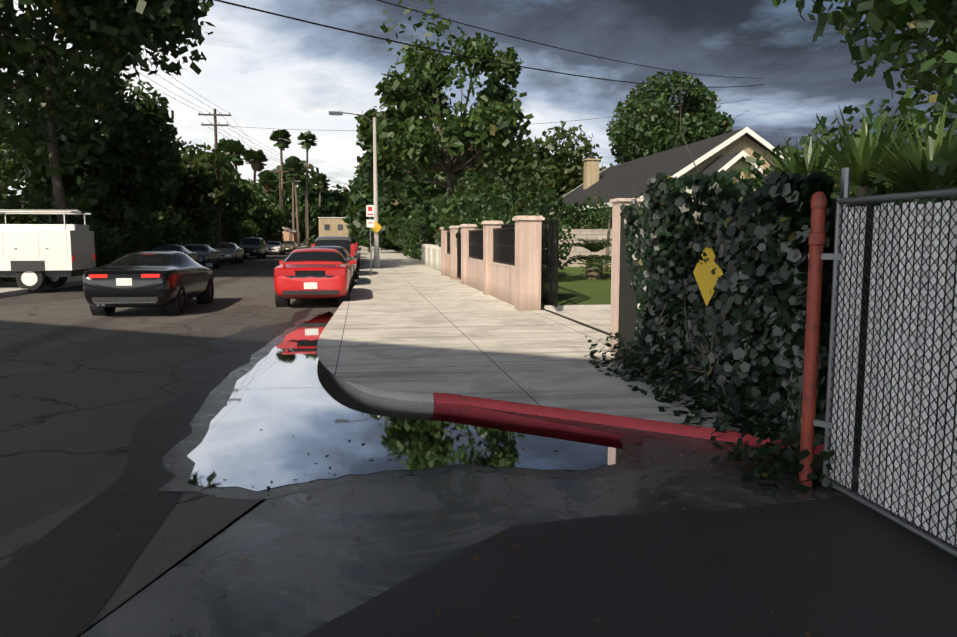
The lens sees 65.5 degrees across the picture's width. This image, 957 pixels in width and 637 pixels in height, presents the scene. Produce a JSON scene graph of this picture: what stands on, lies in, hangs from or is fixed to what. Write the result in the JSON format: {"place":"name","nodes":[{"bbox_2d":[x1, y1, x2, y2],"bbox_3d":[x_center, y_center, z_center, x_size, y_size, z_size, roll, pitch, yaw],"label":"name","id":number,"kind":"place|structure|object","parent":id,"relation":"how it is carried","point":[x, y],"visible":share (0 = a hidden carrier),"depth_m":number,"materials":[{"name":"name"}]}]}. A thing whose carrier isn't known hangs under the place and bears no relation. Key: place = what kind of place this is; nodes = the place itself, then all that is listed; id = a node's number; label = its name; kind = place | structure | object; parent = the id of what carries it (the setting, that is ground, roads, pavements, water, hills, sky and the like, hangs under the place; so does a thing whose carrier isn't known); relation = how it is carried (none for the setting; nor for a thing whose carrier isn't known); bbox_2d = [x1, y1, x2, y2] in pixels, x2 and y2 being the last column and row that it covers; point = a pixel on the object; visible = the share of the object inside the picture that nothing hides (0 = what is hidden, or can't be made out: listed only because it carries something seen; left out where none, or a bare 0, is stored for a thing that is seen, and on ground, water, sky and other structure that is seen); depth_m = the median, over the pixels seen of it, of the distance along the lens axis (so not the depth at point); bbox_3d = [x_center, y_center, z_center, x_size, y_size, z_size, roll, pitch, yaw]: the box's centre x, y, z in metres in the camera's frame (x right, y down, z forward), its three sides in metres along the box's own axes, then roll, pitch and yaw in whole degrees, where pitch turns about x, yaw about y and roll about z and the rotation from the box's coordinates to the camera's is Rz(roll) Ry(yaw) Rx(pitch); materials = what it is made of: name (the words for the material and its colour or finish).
{"place":"outdoors","nodes":[
{"label":"outdoors","id":0,"kind":"place"},
{"bbox_2d":[0,245,310,297],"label":"sidewalk","id":1,"kind":"structure","parent":0,"point":[11,287],"depth_m":24.24,"materials":[{"name":"concrete"}]},
{"bbox_2d":[0,209,95,290],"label":"white utility truck","id":2,"kind":"object","parent":1,"relation":"on","point":[34,257],"visible":1,"depth_m":22.73,"materials":[{"name":"white paint"}]},
{"bbox_2d":[0,68,191,230],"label":"tree","id":3,"kind":"object","parent":1,"relation":"on","point":[141,149],"visible":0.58,"depth_m":40.67,"materials":[{"name":"green plant"}]},
{"bbox_2d":[0,0,215,223],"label":"tree","id":4,"kind":"object","parent":1,"relation":"on","point":[119,33],"visible":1,"depth_m":27.99,"materials":[{"name":"green plant"}]},
{"bbox_2d":[130,137,234,240],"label":"tree","id":5,"kind":"object","parent":1,"relation":"on","point":[196,201],"visible":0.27,"depth_m":54.89,"materials":[{"name":"green plant"}]},
{"bbox_2d":[198,109,230,242],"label":"utility pole","id":6,"kind":"object","parent":1,"relation":"on","point":[215,124],"visible":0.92,"depth_m":56.38,"materials":[{"name":"brown wood"}]},
{"bbox_2d":[14,0,763,191],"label":"power lines","id":7,"kind":"object","parent":6,"relation":"attached to","point":[230,3],"visible":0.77,"depth_m":27.34,"materials":[{"name":"black"}]},
{"bbox_2d":[208,162,255,231],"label":"tree","id":8,"kind":"object","parent":1,"relation":"on","point":[235,213],"visible":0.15,"depth_m":72.05,"materials":[{"name":"green plant"}]},
{"bbox_2d":[236,176,287,234],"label":"tree","id":9,"kind":"object","parent":1,"relation":"on","point":[267,215],"visible":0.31,"depth_m":92.67,"materials":[{"name":"green plant"}]},
{"bbox_2d":[269,129,291,214],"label":"fan palm","id":10,"kind":"object","parent":1,"relation":"on","point":[281,137],"visible":0.94,"depth_m":132.21,"materials":[{"name":"green plant"}]},
{"bbox_2d":[270,168,299,242],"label":"utility pole","id":11,"kind":"object","parent":1,"relation":"on","point":[281,235],"visible":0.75,"depth_m":100.69,"materials":[{"name":"brown wood"}]},
{"bbox_2d":[282,227,299,246],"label":"house","id":12,"kind":"structure","parent":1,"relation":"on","point":[290,234],"depth_m":123.85,"materials":[{"name":"beige paint"}]},
{"bbox_2d":[283,156,303,229],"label":"fan palm","id":13,"kind":"object","parent":1,"relation":"on","point":[293,200],"visible":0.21,"depth_m":141.38,"materials":[{"name":"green plant"}]},
{"bbox_2d":[283,158,304,246],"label":"fan palm","id":14,"kind":"object","parent":1,"relation":"on","point":[295,174],"visible":0.94,"depth_m":138.55,"materials":[{"name":"green plant"}]},
{"bbox_2d":[299,190,306,245],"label":"utility pole","id":15,"kind":"object","parent":1,"relation":"on","point":[305,211],"visible":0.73,"depth_m":146.87,"materials":[{"name":"brown wood"}]},
{"bbox_2d":[297,130,317,246],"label":"fan palm","id":16,"kind":"object","parent":1,"relation":"on","point":[307,144],"visible":1,"depth_m":143.77,"materials":[{"name":"green plant"}]},
{"bbox_2d":[256,170,278,197],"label":"fan palm","id":17,"kind":"object","parent":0,"point":[264,176],"visible":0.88,"depth_m":128.28,"materials":[{"name":"green plant"}]},
{"bbox_2d":[318,217,348,236],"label":"building","id":18,"kind":"structure","parent":0,"point":[332,226],"depth_m":127.18,"materials":[{"name":"paint"}]},
{"bbox_2d":[0,247,956,636],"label":"road asphalt","id":19,"kind":"structure","parent":0,"point":[82,387],"depth_m":4.12,"materials":[{"name":"black asphalt"}]},
{"bbox_2d":[83,250,213,315],"bbox_3d":[-7.692,-0.903,17.837,2.150,1.453,4.677,-1,6,-7],"label":"car","id":20,"kind":"object","parent":19,"relation":"on","point":[172,282],"visible":0.98,"depth_m":15.95,"materials":[{"name":"black paint"}]},
{"bbox_2d":[0,308,312,636],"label":"gutter","id":21,"kind":"object","parent":19,"relation":"on","point":[38,598],"visible":0.9,"depth_m":4.25,"materials":[{"name":"grey concrete"}]},
{"bbox_2d":[147,244,197,261],"bbox_3d":[-14.498,-2.736,34.825,2.100,1.478,4.667,-1,6,-9],"label":"car","id":22,"kind":"object","parent":19,"relation":"on","point":[177,247],"visible":0.15,"depth_m":34.24,"materials":[{"name":"black paint"}]},
{"bbox_2d":[183,244,220,268],"bbox_3d":[-15.423,-3.355,40.716,2.150,1.453,4.677,-1,6,-9],"label":"car","id":23,"kind":"object","parent":19,"relation":"on","point":[206,253],"visible":0.35,"depth_m":39.92,"materials":[{"name":"blue paint"}]},
{"bbox_2d":[212,243,243,264],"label":"car","id":24,"kind":"object","parent":19,"relation":"on","point":[233,253],"visible":0.62,"depth_m":48.58,"materials":[{"name":"grey paint"}]},
{"bbox_2d":[239,237,265,258],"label":"suv","id":25,"kind":"object","parent":19,"relation":"on","point":[253,246],"visible":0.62,"depth_m":60.40,"materials":[{"name":"black paint"}]},
{"bbox_2d":[266,241,284,254],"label":"car","id":26,"kind":"object","parent":19,"relation":"on","point":[278,247],"visible":0.79,"depth_m":75.77,"materials":[{"name":"white paint"}]},
{"bbox_2d":[282,241,296,251],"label":"car","id":27,"kind":"object","parent":19,"relation":"on","point":[290,245],"visible":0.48,"depth_m":91.39,"materials":[{"name":"beige paint"}]},
{"bbox_2d":[274,248,355,306],"bbox_3d":[-4.326,-1.132,19.862,2.100,1.478,4.667,-1,6,-9],"label":"red coupe","id":28,"kind":"object","parent":19,"relation":"on","point":[314,273],"visible":1,"depth_m":17.70,"materials":[{"name":"red paint"}]},
{"bbox_2d":[311,173,329,214],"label":"fan palm","id":29,"kind":"object","parent":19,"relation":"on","point":[320,182],"visible":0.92,"depth_m":151.01,"materials":[{"name":"green plant"}]},
{"bbox_2d":[311,246,357,287],"bbox_3d":[-5.270,-1.791,26.006,2.100,1.478,4.667,-1,6,-9],"label":"car","id":30,"kind":"object","parent":19,"relation":"on","point":[345,254],"visible":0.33,"depth_m":25.32,"materials":[{"name":"black paint"}]},
{"bbox_2d":[311,236,360,278],"bbox_3d":[-6.208,-2.651,32.281,2.160,1.850,4.787,-1,6,-9],"label":"parked suv","id":31,"kind":"object","parent":19,"relation":"on","point":[347,243],"visible":0.29,"depth_m":30.08,"materials":[{"name":"grey paint"}]},
{"bbox_2d":[350,237,361,266],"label":"car","id":32,"kind":"object","parent":19,"relation":"on","point":[355,243],"visible":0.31,"depth_m":42.96,"materials":[{"name":"red paint"}]},
{"bbox_2d":[187,311,622,490],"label":"puddle","id":33,"kind":"object","parent":19,"relation":"on","point":[287,389],"visible":0.9,"depth_m":6.29,"materials":[{"name":"liquid"}]},
{"bbox_2d":[6,424,817,636],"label":"debris","id":34,"kind":"object","parent":19,"relation":"on","point":[501,573],"visible":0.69,"depth_m":4.16,"materials":[{"name":"brown plant"}]},
{"bbox_2d":[158,312,694,499],"bbox_3d":[-1.185,0.473,11.139,4.360,0.001,12.616,-1,6,-9],"label":"puddle soaked margin","id":35,"kind":"object","parent":19,"relation":"on","point":[178,463],"visible":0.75,"depth_m":5.45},
{"bbox_2d":[77,380,907,636],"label":"gutter apron","id":36,"kind":"object","parent":19,"relation":"on","point":[334,569],"visible":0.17,"depth_m":4.29,"materials":[{"name":"concrete"}]},
{"bbox_2d":[584,332,841,495],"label":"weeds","id":37,"kind":"object","parent":36,"relation":"on","point":[791,461],"visible":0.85,"depth_m":5.81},
{"bbox_2d":[798,191,826,486],"bbox_3d":[2.212,0.153,4.937,0.106,1.972,0.106,-1,6,-9],"label":"red steel post","id":38,"kind":"object","parent":36,"relation":"on","point":[817,233],"visible":0.96,"depth_m":4.90,"materials":[{"name":"metal"}]},
{"bbox_2d":[800,188,956,557],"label":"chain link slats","id":39,"kind":"object","parent":19,"relation":"on","point":[837,257],"visible":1,"depth_m":4.22,"materials":[{"name":"silver metal"}]},
{"bbox_2d":[0,0,956,199],"label":"sky","id":40,"kind":"structure","parent":0,"point":[266,70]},
{"bbox_2d":[585,204,611,271],"bbox_3d":[4.297,-2.626,24.306,1.853,2.278,1.880,-1,6,-9],"label":"young palm","id":41,"kind":"object","parent":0,"point":[609,215],"depth_m":24.29,"materials":[{"name":"green plant"}]},
{"bbox_2d":[317,245,910,453],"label":"sidewalk","id":42,"kind":"structure","parent":0,"point":[399,326],"depth_m":9.69,"materials":[{"name":"concrete"}]},
{"bbox_2d":[329,111,381,267],"bbox_3d":[-6.315,-6.588,38.452,2.610,7.935,0.340,-1,6,-9],"label":"street lamp post","id":43,"kind":"object","parent":42,"relation":"on","point":[377,227],"visible":0.96,"depth_m":38.53,"materials":[{"name":"metal"}]},
{"bbox_2d":[366,204,373,275],"bbox_3d":[-4.369,-3.167,30.159,0.310,2.900,0.070,-1,6,-9],"label":"parking sign post","id":44,"kind":"object","parent":42,"relation":"on","point":[370,212],"visible":0.88,"depth_m":30.05,"materials":[{"name":"silver metal"}]},
{"bbox_2d":[421,244,440,270],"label":"wall","id":45,"kind":"structure","parent":42,"relation":"on","point":[430,255],"depth_m":38.74,"materials":[{"name":"white paint"}]},
{"bbox_2d":[447,219,609,334],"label":"iron gate panels","id":46,"kind":"structure","parent":42,"relation":"on","point":[504,244],"depth_m":17.19,"materials":[{"name":"black metal"}]},
{"bbox_2d":[440,198,642,354],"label":"boundary wall","id":47,"kind":"structure","parent":42,"relation":"on","point":[517,285],"depth_m":15.79,"materials":[{"name":"paint"}]},
{"bbox_2d":[693,247,726,363],"bbox_3d":[2.110,0.036,6.608,0.195,1.550,0.580,-1,6,-9],"label":"warning sign","id":48,"kind":"object","parent":42,"relation":"on","point":[706,279],"visible":0.28,"depth_m":6.55,"materials":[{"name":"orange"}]},
{"bbox_2d":[618,70,875,457],"bbox_3d":[2.005,-0.778,7.030,0.795,3.179,4.662,-1,6,-9],"label":"ivy hedge","id":49,"kind":"object","parent":42,"relation":"on","point":[672,228],"visible":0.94,"depth_m":5.92,"materials":[{"name":"green plant"}]},
{"bbox_2d":[750,101,956,430],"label":"yucca","id":50,"kind":"object","parent":42,"relation":"on","point":[864,160],"visible":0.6,"depth_m":5.68,"materials":[{"name":"green plant"}]},
{"bbox_2d":[300,242,950,379],"bbox_3d":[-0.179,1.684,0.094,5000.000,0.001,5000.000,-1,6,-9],"label":"ground","id":51,"kind":"structure","parent":0,"point":[400,251],"depth_m":10.19,"materials":[{"name":"grey"}]},
{"bbox_2d":[0,176,283,282],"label":"shrubs","id":52,"kind":"object","parent":51,"relation":"on","point":[137,228],"visible":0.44,"depth_m":40.72,"materials":[{"name":"green plant"}]},
{"bbox_2d":[214,138,235,163],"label":"fan palm","id":53,"kind":"object","parent":51,"relation":"on","point":[221,143],"visible":0.12,"depth_m":112.03,"materials":[{"name":"green plant"}]},
{"bbox_2d":[223,139,247,177],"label":"fan palm","id":54,"kind":"object","parent":51,"relation":"on","point":[236,159],"visible":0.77,"depth_m":111.24,"materials":[{"name":"green plant"}]},
{"bbox_2d":[242,148,267,187],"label":"fan palm","id":55,"kind":"object","parent":51,"relation":"on","point":[256,166],"visible":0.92,"depth_m":118.23,"materials":[{"name":"green plant"}]},
{"bbox_2d":[354,0,533,240],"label":"tree","id":56,"kind":"object","parent":51,"relation":"on","point":[410,136],"visible":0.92,"depth_m":39.62,"materials":[{"name":"green plant"}]},
{"bbox_2d":[394,171,513,259],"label":"shrubs","id":57,"kind":"object","parent":51,"relation":"on","point":[446,213],"visible":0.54,"depth_m":32.77,"materials":[{"name":"green plant"}]},
{"bbox_2d":[493,202,547,215],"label":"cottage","id":58,"kind":"structure","parent":51,"relation":"on","point":[528,210],"depth_m":58.68,"materials":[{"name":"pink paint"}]},
{"bbox_2d":[440,120,606,207],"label":"tree","id":59,"kind":"object","parent":51,"relation":"on","point":[560,172],"visible":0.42,"depth_m":59.09,"materials":[{"name":"green plant"}]},
{"bbox_2d":[455,181,645,246],"bbox_3d":[5.122,-3.471,27.836,12.065,3.662,2.883,-1,6,-9],"label":"hedge","id":60,"kind":"object","parent":51,"relation":"on","point":[570,210],"visible":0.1,"depth_m":26.95,"materials":[{"name":"green plant"}]},
{"bbox_2d":[249,131,955,255],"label":"tree line","id":61,"kind":"object","parent":51,"relation":"on","point":[350,206],"visible":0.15,"depth_m":80.53,"materials":[{"name":"green plant"}]},
{"bbox_2d":[540,127,789,227],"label":"house","id":62,"kind":"structure","parent":51,"relation":"on","point":[729,152],"depth_m":32.65,"materials":[{"name":"beige paint"}]},
{"bbox_2d":[606,70,734,163],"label":"round tree","id":63,"kind":"object","parent":51,"relation":"on","point":[633,137],"visible":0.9,"depth_m":51.46,"materials":[{"name":"green plant"}]},
{"bbox_2d":[735,28,956,355],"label":"yard shrubs","id":64,"kind":"object","parent":51,"relation":"on","point":[950,85],"visible":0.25,"depth_m":6.71,"materials":[{"name":"green plant"}]},
{"bbox_2d":[772,0,956,199],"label":"yard tree","id":65,"kind":"object","parent":51,"relation":"on","point":[888,18],"visible":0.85,"depth_m":7.75,"materials":[{"name":"green plant"}]},
{"bbox_2d":[541,267,946,307],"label":"lawn","id":66,"kind":"structure","parent":0,"point":[575,287],"depth_m":19.42,"materials":[{"name":"green plant"}]},
{"bbox_2d":[475,204,574,277],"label":"bush","id":67,"kind":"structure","parent":66,"relation":"on","point":[565,245],"depth_m":21.17,"materials":[{"name":"green plant"}]},
{"bbox_2d":[475,229,611,266],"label":"block wall","id":68,"kind":"structure","parent":66,"relation":"on","point":[594,234],"depth_m":26.20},
{"bbox_2d":[558,238,611,279],"bbox_3d":[3.429,-1.742,22.076,2.390,1.288,2.404,-1,6,-9],"label":"sago palm","id":69,"kind":"object","parent":66,"relation":"on","point":[594,264],"visible":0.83,"depth_m":21.86,"materials":[{"name":"green plant"}]},
{"bbox_2d":[544,304,950,348],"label":"driveway","id":70,"kind":"structure","parent":0,"point":[599,314],"depth_m":15.31,"materials":[{"name":"concrete"}]}
]}

